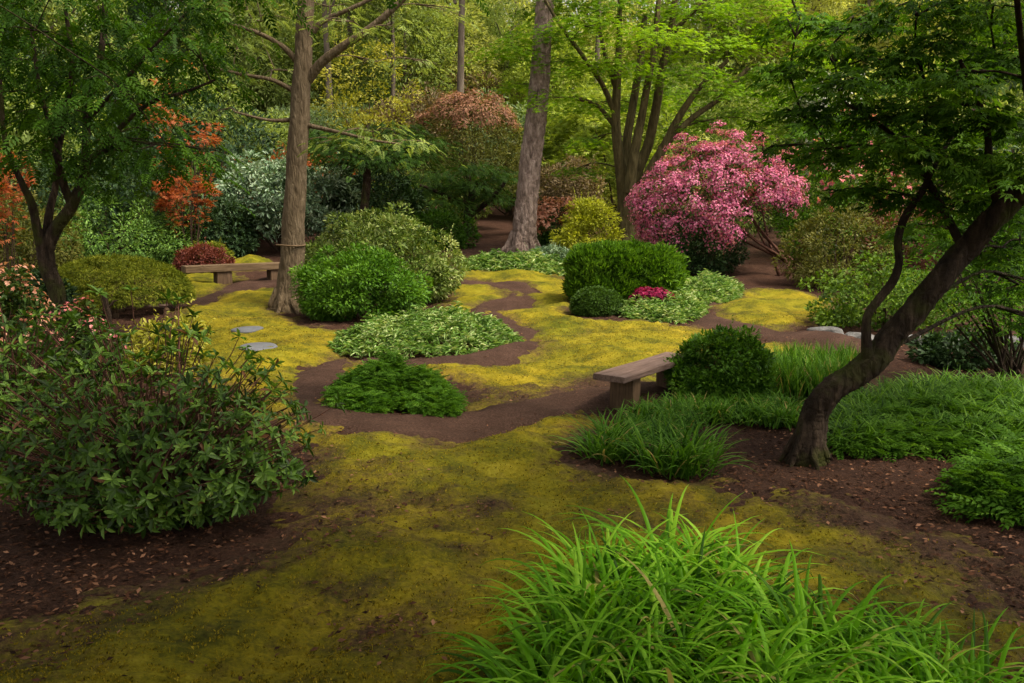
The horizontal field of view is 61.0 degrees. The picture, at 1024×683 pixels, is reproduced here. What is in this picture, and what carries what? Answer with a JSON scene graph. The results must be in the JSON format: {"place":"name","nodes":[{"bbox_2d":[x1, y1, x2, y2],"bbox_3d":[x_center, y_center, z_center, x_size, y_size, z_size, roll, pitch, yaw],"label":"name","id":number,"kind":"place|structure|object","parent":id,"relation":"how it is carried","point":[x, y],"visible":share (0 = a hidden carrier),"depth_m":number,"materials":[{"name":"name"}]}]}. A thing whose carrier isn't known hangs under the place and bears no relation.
{"place":"outdoors","nodes":[
{"label":"outdoors","id":0,"kind":"place"},
{"bbox_2d":[0,254,1023,682],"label":"moss lawn","id":1,"kind":"structure","parent":0,"point":[428,554],"depth_m":5.36,"materials":[{"name":"plant"}]},
{"bbox_2d":[181,262,279,283],"bbox_3d":[-6.386,-1.545,20.054,2.283,0.481,0.426,-6,11,-33],"label":"bench","id":2,"kind":"object","parent":1,"relation":"on","point":[222,273],"visible":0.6,"depth_m":19.82,"materials":[{"name":"beige wood"}]},
{"bbox_2d":[239,342,277,350],"bbox_3d":[-3.605,0.100,12.406,0.569,0.107,0.679,0,9,3],"label":"stepping stone","id":3,"kind":"object","parent":1,"relation":"on","point":[257,346],"visible":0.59,"depth_m":12.34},
{"bbox_2d":[320,348,469,417],"bbox_3d":[-1.349,0.410,9.501,1.554,0.604,2.476,-3,10,-21],"label":"fern mound","id":4,"kind":"object","parent":1,"relation":"on","point":[372,386],"visible":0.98,"depth_m":9.06,"materials":[{"name":"plant"}]},
{"bbox_2d":[424,476,962,682],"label":"foreground grass","id":5,"kind":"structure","parent":1,"relation":"on","point":[595,642],"depth_m":3.86,"materials":[{"name":"plant"}]},
{"bbox_2d":[733,568,1023,682],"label":"foreground grass","id":6,"kind":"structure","parent":1,"relation":"on","point":[974,670],"depth_m":3.73,"materials":[{"name":"plant"}]},
{"bbox_2d":[0,173,1023,620],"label":"ground","id":7,"kind":"structure","parent":0,"point":[754,271],"depth_m":6.40,"materials":[{"name":"soil"}]},
{"bbox_2d":[0,148,38,268],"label":"orange maple","id":8,"kind":"object","parent":7,"relation":"on","point":[3,208],"visible":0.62,"depth_m":16.75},
{"bbox_2d":[0,0,61,72],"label":"woodland tree","id":9,"kind":"object","parent":7,"relation":"on","point":[7,31],"visible":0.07,"depth_m":39.61,"materials":[{"name":"green plant"}]},
{"bbox_2d":[0,256,74,396],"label":"salmon azalea","id":10,"kind":"object","parent":7,"relation":"on","point":[7,275],"visible":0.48,"depth_m":9.79,"materials":[{"name":"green plant"}]},
{"bbox_2d":[0,267,81,330],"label":"under shrub","id":11,"kind":"object","parent":7,"relation":"on","point":[70,292],"visible":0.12,"depth_m":14.55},
{"bbox_2d":[0,187,90,294],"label":"spreading shrub","id":12,"kind":"object","parent":7,"relation":"on","point":[33,260],"visible":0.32,"depth_m":18.20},
{"bbox_2d":[0,295,112,471],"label":"foreground rhododendron","id":13,"kind":"object","parent":7,"relation":"on","point":[16,379],"visible":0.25,"depth_m":6.93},
{"bbox_2d":[0,46,132,232],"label":"understory shrub","id":14,"kind":"object","parent":7,"relation":"on","point":[26,137],"visible":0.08,"depth_m":27.83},
{"bbox_2d":[0,0,159,138],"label":"woodland tree","id":15,"kind":"object","parent":7,"relation":"on","point":[52,24],"visible":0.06,"depth_m":41.55,"materials":[{"name":"green plant"}]},
{"bbox_2d":[36,295,136,385],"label":"pink azalea","id":16,"kind":"object","parent":7,"relation":"on","point":[81,331],"visible":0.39,"depth_m":10.44,"materials":[{"name":"green plant"}]},
{"bbox_2d":[0,60,190,220],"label":"understory shrub","id":17,"kind":"object","parent":7,"relation":"on","point":[103,97],"visible":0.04,"depth_m":34.41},
{"bbox_2d":[21,182,205,271],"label":"spreading shrub","id":18,"kind":"object","parent":7,"relation":"on","point":[159,250],"visible":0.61,"depth_m":21.90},
{"bbox_2d":[0,129,227,265],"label":"dark conifer shrub","id":19,"kind":"object","parent":7,"relation":"on","point":[128,180],"visible":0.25,"depth_m":22.73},
{"bbox_2d":[42,252,196,312],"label":"shrub","id":20,"kind":"object","parent":7,"relation":"on","point":[177,282],"visible":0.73,"depth_m":15.77,"materials":[{"name":"plant"}]},
{"bbox_2d":[112,302,168,317],"bbox_3d":[-6.702,-0.548,15.714,0.961,0.310,0.134,-2,9,-15],"label":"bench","id":21,"kind":"object","parent":7,"relation":"on","point":[115,313],"visible":0.66,"depth_m":15.67,"materials":[{"name":"brown wood"}]},
{"bbox_2d":[64,53,262,200],"bbox_3d":[-15.591,-8.963,39.156,9.263,7.737,9.098,-1,9,-5],"label":"understory shrub","id":22,"kind":"object","parent":7,"relation":"on","point":[141,81],"visible":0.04,"depth_m":38.15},
{"bbox_2d":[113,293,215,374],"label":"yellow leaved shrub","id":23,"kind":"object","parent":7,"relation":"on","point":[148,340],"visible":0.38,"depth_m":11.12,"materials":[{"name":"plant"}]},
{"bbox_2d":[90,0,248,140],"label":"woodland tree","id":24,"kind":"object","parent":7,"relation":"on","point":[149,16],"visible":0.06,"depth_m":45.66,"materials":[{"name":"green plant"}]},
{"bbox_2d":[0,284,346,538],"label":"foreground rhododendron","id":25,"kind":"object","parent":7,"relation":"on","point":[157,488],"visible":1,"depth_m":5.50,"materials":[{"name":"plant"}]},
{"bbox_2d":[140,56,224,245],"bbox_3d":[-8.504,-4.607,22.563,2.006,5.328,2.035,-7,12,-39],"label":"orange maple","id":26,"kind":"object","parent":7,"relation":"on","point":[172,121],"visible":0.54,"depth_m":22.55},
{"bbox_2d":[151,163,221,258],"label":"orange maple","id":27,"kind":"object","parent":7,"relation":"on","point":[163,203],"visible":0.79,"depth_m":22.17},
{"bbox_2d":[106,66,286,240],"bbox_3d":[-9.962,-5.936,28.377,6.192,5.690,5.483,0,9,0],"label":"dark conifer shrub","id":28,"kind":"object","parent":7,"relation":"on","point":[242,130],"visible":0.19,"depth_m":27.63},
{"bbox_2d":[172,237,236,273],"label":"mound shrub","id":29,"kind":"object","parent":7,"relation":"on","point":[206,252],"visible":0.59,"depth_m":21.64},
{"bbox_2d":[183,237,235,264],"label":"mound shrub","id":30,"kind":"object","parent":7,"relation":"on","point":[227,252],"visible":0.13,"depth_m":22.63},
{"bbox_2d":[169,193,266,258],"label":"dark evergreen","id":31,"kind":"object","parent":7,"relation":"on","point":[248,243],"visible":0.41,"depth_m":23.83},
{"bbox_2d":[159,0,316,146],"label":"woodland tree","id":32,"kind":"object","parent":7,"relation":"on","point":[286,62],"visible":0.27,"depth_m":44.37,"materials":[{"name":"green plant"}]},
{"bbox_2d":[0,0,489,345],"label":"forked maple","id":33,"kind":"object","parent":7,"relation":"on","point":[58,118],"visible":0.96,"depth_m":11.88,"materials":[{"name":"green plant"}]},
{"bbox_2d":[171,92,323,202],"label":"understory shrub","id":34,"kind":"object","parent":7,"relation":"on","point":[283,132],"visible":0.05,"depth_m":35.26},
{"bbox_2d":[207,66,340,161],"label":"understory shrub","id":35,"kind":"object","parent":7,"relation":"on","point":[315,88],"visible":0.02,"depth_m":47.01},
{"bbox_2d":[186,144,377,250],"bbox_3d":[-6.649,-4.157,25.477,5.447,3.153,4.259,0,9,0],"label":"silvery shrub","id":36,"kind":"object","parent":7,"relation":"on","point":[269,184],"visible":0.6,"depth_m":24.49,"materials":[{"name":"plant"}]},
{"bbox_2d":[165,0,489,313],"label":"tall brown tree","id":37,"kind":"object","parent":7,"relation":"on","point":[305,72],"visible":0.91,"depth_m":15.94,"materials":[{"name":"green plant"}]},
{"bbox_2d":[255,91,400,184],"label":"understory shrub","id":38,"kind":"object","parent":7,"relation":"on","point":[319,120],"visible":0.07,"depth_m":39.67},
{"bbox_2d":[279,0,387,144],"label":"woodland tree","id":39,"kind":"object","parent":7,"relation":"on","point":[319,47],"visible":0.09,"depth_m":51.26,"materials":[{"name":"green plant"}]},
{"bbox_2d":[322,0,365,145],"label":"tree","id":40,"kind":"object","parent":7,"relation":"on","point":[327,45],"visible":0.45,"depth_m":42.13,"materials":[{"name":"grey plant"}]},
{"bbox_2d":[286,235,434,321],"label":"round shrub","id":41,"kind":"object","parent":7,"relation":"on","point":[355,292],"visible":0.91,"depth_m":15.10,"materials":[{"name":"plant"}]},
{"bbox_2d":[310,26,424,175],"bbox_3d":[-6.022,-8.888,35.916,4.884,7.860,3.679,0,9,0],"label":"yellow tree","id":42,"kind":"object","parent":7,"relation":"on","point":[369,116],"visible":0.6,"depth_m":35.67,"materials":[{"name":"plant"}]},
{"bbox_2d":[317,0,420,120],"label":"woodland tree","id":43,"kind":"object","parent":7,"relation":"on","point":[338,25],"visible":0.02,"depth_m":55.97,"materials":[{"name":"green plant"}]},
{"bbox_2d":[310,71,436,177],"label":"understory shrub","id":44,"kind":"object","parent":7,"relation":"on","point":[360,98],"visible":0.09,"depth_m":46.41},
{"bbox_2d":[320,147,430,246],"bbox_3d":[-4.325,-4.423,26.340,3.356,3.368,2.829,3,9,20],"label":"dark evergreen","id":45,"kind":"object","parent":7,"relation":"on","point":[402,188],"visible":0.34,"depth_m":25.86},
{"bbox_2d":[280,119,471,251],"bbox_3d":[-3.759,-4.165,23.917,5.336,3.915,3.907,0,9,0],"label":"layered conifer","id":46,"kind":"object","parent":7,"relation":"on","point":[366,165],"visible":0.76,"depth_m":23.63,"materials":[{"name":"green plant"}]},
{"bbox_2d":[304,201,469,303],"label":"cream tipped shrub","id":47,"kind":"object","parent":7,"relation":"on","point":[440,270],"visible":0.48,"depth_m":17.05,"materials":[{"name":"plant"}]},
{"bbox_2d":[346,0,436,195],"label":"tree","id":48,"kind":"object","parent":7,"relation":"on","point":[362,23],"visible":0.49,"depth_m":44.49,"materials":[{"name":"green plant"}]},
{"bbox_2d":[307,135,493,228],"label":"green backdrop shrub","id":49,"kind":"object","parent":7,"relation":"on","point":[477,216],"visible":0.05,"depth_m":32.92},
{"bbox_2d":[336,0,478,129],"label":"woodland tree","id":50,"kind":"object","parent":7,"relation":"on","point":[435,55],"visible":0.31,"depth_m":46.47,"materials":[{"name":"green plant"}]},
{"bbox_2d":[326,301,523,359],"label":"variegated groundcover","id":51,"kind":"object","parent":7,"relation":"on","point":[436,326],"visible":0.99,"depth_m":12.51,"materials":[{"name":"plant"}]},
{"bbox_2d":[352,81,509,208],"bbox_3d":[-3.787,-8.703,40.028,7.885,6.706,8.028,-2,9,-13],"label":"understory shrub","id":52,"kind":"object","parent":7,"relation":"on","point":[430,100],"visible":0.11,"depth_m":38.23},
{"bbox_2d":[388,203,481,249],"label":"hedge","id":53,"kind":"object","parent":7,"relation":"on","point":[461,235],"visible":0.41,"depth_m":26.45,"materials":[{"name":"green plant"}]},
{"bbox_2d":[380,157,518,237],"bbox_3d":[-2.172,-4.863,29.869,5.962,2.777,4.147,0,9,0],"label":"layered conifer","id":54,"kind":"object","parent":7,"relation":"on","point":[469,184],"visible":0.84,"depth_m":29.32,"materials":[{"name":"green plant"}]},
{"bbox_2d":[438,0,464,214],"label":"tree trunk","id":55,"kind":"object","parent":7,"relation":"on","point":[460,61],"visible":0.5,"depth_m":38.28,"materials":[{"name":"grey plant"}]},
{"bbox_2d":[397,0,511,144],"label":"woodland tree","id":56,"kind":"object","parent":7,"relation":"on","point":[492,64],"visible":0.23,"depth_m":48.47,"materials":[{"name":"green plant"}]},
{"bbox_2d":[408,87,522,209],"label":"domed shrub","id":57,"kind":"object","parent":7,"relation":"on","point":[476,112],"visible":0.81,"depth_m":31.44,"materials":[{"name":"plant"}]},
{"bbox_2d":[407,58,524,173],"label":"understory shrub","id":58,"kind":"object","parent":7,"relation":"on","point":[473,79],"visible":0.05,"depth_m":47.63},
{"bbox_2d":[410,0,522,96],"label":"woodland tree","id":59,"kind":"object","parent":7,"relation":"on","point":[492,24],"visible":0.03,"depth_m":54.21,"materials":[{"name":"green plant"}]},
{"bbox_2d":[430,87,568,215],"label":"understory shrub","id":60,"kind":"object","parent":7,"relation":"on","point":[509,209],"visible":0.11,"depth_m":37.85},
{"bbox_2d":[456,0,556,147],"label":"woodland tree","id":61,"kind":"object","parent":7,"relation":"on","point":[492,11],"visible":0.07,"depth_m":50.78,"materials":[{"name":"green plant"}]},
{"bbox_2d":[456,248,565,275],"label":"variegated groundcover","id":62,"kind":"object","parent":7,"relation":"on","point":[492,259],"visible":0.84,"depth_m":22.01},
{"bbox_2d":[457,0,565,81],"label":"woodland tree","id":63,"kind":"object","parent":7,"relation":"on","point":[519,4],"visible":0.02,"depth_m":61.88,"materials":[{"name":"green plant"}]},
{"bbox_2d":[0,299,1023,682],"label":"bark chips","id":64,"kind":"object","parent":7,"relation":"on","point":[416,635],"visible":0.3,"depth_m":5.27,"materials":[{"name":"wood"}]},
{"bbox_2d":[497,0,553,252],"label":"pine tree","id":65,"kind":"object","parent":7,"relation":"on","point":[525,208],"visible":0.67,"depth_m":24.78,"materials":[{"name":"brown plant"}]},
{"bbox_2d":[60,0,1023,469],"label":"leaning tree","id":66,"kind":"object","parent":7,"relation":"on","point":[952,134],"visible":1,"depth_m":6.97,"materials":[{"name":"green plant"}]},
{"bbox_2d":[492,7,601,163],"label":"woodland tree","id":67,"kind":"object","parent":7,"relation":"on","point":[521,75],"visible":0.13,"depth_m":45.74,"materials":[{"name":"green plant"}]},
{"bbox_2d":[524,240,569,260],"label":"grey green shrub","id":68,"kind":"object","parent":7,"relation":"on","point":[561,252],"visible":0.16,"depth_m":23.04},
{"bbox_2d":[536,190,583,244],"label":"orange azalea","id":69,"kind":"object","parent":7,"relation":"on","point":[546,207],"visible":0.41,"depth_m":26.45,"materials":[{"name":"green plant"}]},
{"bbox_2d":[512,83,609,202],"bbox_3d":[2.064,-8.044,37.265,4.136,5.658,3.966,9,12,44],"label":"lime maple","id":70,"kind":"object","parent":7,"relation":"on","point":[555,142],"visible":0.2,"depth_m":36.22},
{"bbox_2d":[538,149,606,229],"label":"domed shrub","id":71,"kind":"object","parent":7,"relation":"on","point":[554,186],"visible":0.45,"depth_m":30.17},
{"bbox_2d":[548,187,624,249],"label":"yellow green shrub","id":72,"kind":"object","parent":7,"relation":"on","point":[586,213],"visible":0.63,"depth_m":23.98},
{"bbox_2d":[568,285,624,316],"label":"clipped dome","id":73,"kind":"structure","parent":7,"relation":"on","point":[585,303],"depth_m":15.74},
{"bbox_2d":[561,239,646,301],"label":"column shrub","id":74,"kind":"object","parent":7,"relation":"on","point":[582,261],"visible":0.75,"depth_m":16.86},
{"bbox_2d":[552,0,662,131],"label":"woodland tree","id":75,"kind":"object","parent":7,"relation":"on","point":[592,45],"visible":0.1,"depth_m":55.37,"materials":[{"name":"green plant"}]},
{"bbox_2d":[544,401,679,465],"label":"strappy plant","id":76,"kind":"object","parent":7,"relation":"on","point":[604,450],"visible":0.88,"depth_m":7.24,"materials":[{"name":"green plant"}]},
{"bbox_2d":[541,72,693,221],"bbox_3d":[4.236,-7.959,35.091,6.625,6.416,5.237,0,9,0],"label":"lime maple","id":77,"kind":"object","parent":7,"relation":"on","point":[609,175],"visible":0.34,"depth_m":34.41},
{"bbox_2d":[593,352,685,412],"bbox_3d":[1.437,0.495,9.304,0.364,0.529,1.620,7,11,36],"label":"garden bench","id":78,"kind":"object","parent":7,"relation":"on","point":[624,380],"visible":0.56,"depth_m":8.89,"materials":[{"name":"brown wood"}]},
{"bbox_2d":[596,232,690,292],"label":"feathery shrub","id":79,"kind":"object","parent":7,"relation":"on","point":[665,267],"visible":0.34,"depth_m":17.01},
{"bbox_2d":[628,286,674,317],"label":"magenta flower clump","id":80,"kind":"object","parent":7,"relation":"on","point":[661,293],"visible":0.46,"depth_m":15.94,"materials":[{"name":"pink plant"}]},
{"bbox_2d":[460,0,854,241],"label":"many stemmed maple","id":81,"kind":"object","parent":7,"relation":"on","point":[630,160],"visible":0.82,"depth_m":24.54,"materials":[{"name":"green plant"}]},
{"bbox_2d":[614,284,714,324],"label":"variegated groundcover","id":82,"kind":"object","parent":7,"relation":"on","point":[684,303],"visible":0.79,"depth_m":15.61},
{"bbox_2d":[604,122,738,214],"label":"green backdrop shrub","id":83,"kind":"object","parent":7,"relation":"on","point":[710,170],"visible":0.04,"depth_m":37.86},
{"bbox_2d":[599,412,757,481],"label":"strappy plant","id":84,"kind":"object","parent":7,"relation":"on","point":[687,458],"visible":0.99,"depth_m":6.91,"materials":[{"name":"green plant"}]},
{"bbox_2d":[607,58,786,208],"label":"understory shrub","id":85,"kind":"object","parent":7,"relation":"on","point":[681,84],"visible":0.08,"depth_m":41.04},
{"bbox_2d":[651,196,749,275],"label":"grey green shrub","id":86,"kind":"object","parent":7,"relation":"on","point":[698,261],"visible":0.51,"depth_m":21.08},
{"bbox_2d":[636,0,776,142],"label":"woodland tree","id":87,"kind":"object","parent":7,"relation":"on","point":[684,52],"visible":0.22,"depth_m":52.28,"materials":[{"name":"green plant"}]},
{"bbox_2d":[608,386,807,443],"bbox_3d":[1.897,0.647,8.539,2.649,0.254,1.550,-4,10,-22],"label":"grass bed","id":88,"kind":"object","parent":7,"relation":"on","point":[774,409],"visible":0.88,"depth_m":8.43,"materials":[{"name":"plant"}]},
{"bbox_2d":[684,268,746,302],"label":"variegated groundcover","id":89,"kind":"object","parent":7,"relation":"on","point":[717,288],"visible":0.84,"depth_m":18.07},
{"bbox_2d":[624,120,809,276],"bbox_3d":[4.945,-3.445,21.167,4.478,3.777,3.503,0,9,0],"label":"pink rhododendron","id":90,"kind":"object","parent":7,"relation":"on","point":[788,193],"visible":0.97,"depth_m":20.34,"materials":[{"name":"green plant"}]},
{"bbox_2d":[662,315,778,401],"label":"rounded shrub","id":91,"kind":"object","parent":7,"relation":"on","point":[725,362],"visible":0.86,"depth_m":9.11,"materials":[{"name":"plant"}]},
{"bbox_2d":[671,0,782,125],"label":"woodland tree","id":92,"kind":"object","parent":7,"relation":"on","point":[716,42],"visible":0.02,"depth_m":55.47,"materials":[{"name":"green plant"}]},
{"bbox_2d":[653,54,886,235],"bbox_3d":[9.227,-7.027,31.123,8.121,6.574,6.580,-5,10,-27],"label":"green backdrop shrub","id":93,"kind":"object","parent":7,"relation":"on","point":[752,225],"visible":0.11,"depth_m":30.62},
{"bbox_2d":[701,50,900,213],"bbox_3d":[13.162,-8.971,39.213,9.098,7.737,9.263,-1,9,-8],"label":"understory shrub","id":94,"kind":"object","parent":7,"relation":"on","point":[731,123],"visible":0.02,"depth_m":38.59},
{"bbox_2d":[735,0,877,141],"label":"woodland tree","id":95,"kind":"object","parent":7,"relation":"on","point":[839,12],"visible":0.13,"depth_m":50.41,"materials":[{"name":"green plant"}]},
{"bbox_2d":[760,109,915,260],"bbox_3d":[8.966,-4.233,23.462,4.397,4.295,3.876,0,9,0],"label":"coral azalea","id":96,"kind":"object","parent":7,"relation":"on","point":[832,183],"visible":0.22,"depth_m":23.09,"materials":[{"name":"green plant"}]},
{"bbox_2d":[771,200,906,289],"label":"bronze shrub","id":97,"kind":"object","parent":7,"relation":"on","point":[808,269],"visible":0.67,"depth_m":19.20,"materials":[{"name":"plant"}]},
{"bbox_2d":[796,245,980,332],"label":"bright shrub","id":98,"kind":"object","parent":7,"relation":"on","point":[837,316],"visible":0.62,"depth_m":14.49,"materials":[{"name":"plant"}]},
{"bbox_2d":[844,181,962,287],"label":"bronze shrub","id":99,"kind":"object","parent":7,"relation":"on","point":[921,264],"visible":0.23,"depth_m":19.38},
{"bbox_2d":[826,0,994,101],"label":"woodland tree","id":100,"kind":"object","parent":7,"relation":"on","point":[886,41],"visible":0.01,"depth_m":44.76,"materials":[{"name":"green plant"}]},
{"bbox_2d":[798,50,1022,221],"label":"understory shrub","id":101,"kind":"object","parent":7,"relation":"on","point":[907,101],"visible":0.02,"depth_m":33.22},
{"bbox_2d":[804,366,1023,462],"bbox_3d":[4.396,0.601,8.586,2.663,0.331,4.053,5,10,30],"label":"grass bed","id":102,"kind":"object","parent":7,"relation":"on","point":[891,390],"visible":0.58,"depth_m":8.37,"materials":[{"name":"plant"}]},
{"bbox_2d":[808,2,1023,257],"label":"green backdrop shrub","id":103,"kind":"object","parent":7,"relation":"on","point":[908,184],"visible":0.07,"depth_m":23.57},
{"bbox_2d":[860,211,1023,377],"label":"multi stemmed bush","id":104,"kind":"object","parent":7,"relation":"on","point":[1007,363],"visible":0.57,"depth_m":10.40,"materials":[{"name":"green plant"}]},
{"bbox_2d":[904,326,1019,370],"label":"dark low shrub","id":105,"kind":"object","parent":7,"relation":"on","point":[935,348],"visible":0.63,"depth_m":11.54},
{"bbox_2d":[923,424,1023,531],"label":"fern","id":106,"kind":"object","parent":7,"relation":"on","point":[997,469],"visible":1,"depth_m":6.08,"materials":[{"name":"plant"}]},
{"bbox_2d":[935,0,1023,57],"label":"woodland tree","id":107,"kind":"object","parent":7,"relation":"on","point":[996,2],"visible":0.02,"depth_m":43.11,"materials":[{"name":"green plant"}]},
{"bbox_2d":[939,108,1023,301],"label":"green backdrop shrub","id":108,"kind":"object","parent":7,"relation":"on","point":[1013,149],"visible":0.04,"depth_m":17.77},
{"bbox_2d":[194,277,860,442],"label":"path","id":109,"kind":"structure","parent":0,"point":[310,383],"depth_m":9.47,"materials":[{"name":"soil"}]},
{"bbox_2d":[758,337,862,404],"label":"tall grass","id":110,"kind":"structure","parent":0,"point":[801,372],"depth_m":9.67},
{"bbox_2d":[785,71,873,242],"bbox_3d":[9.643,-5.647,26.431,2.771,5.607,2.561,4,10,23],"label":"tree","id":111,"kind":"object","parent":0,"point":[802,105],"visible":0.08,"depth_m":25.92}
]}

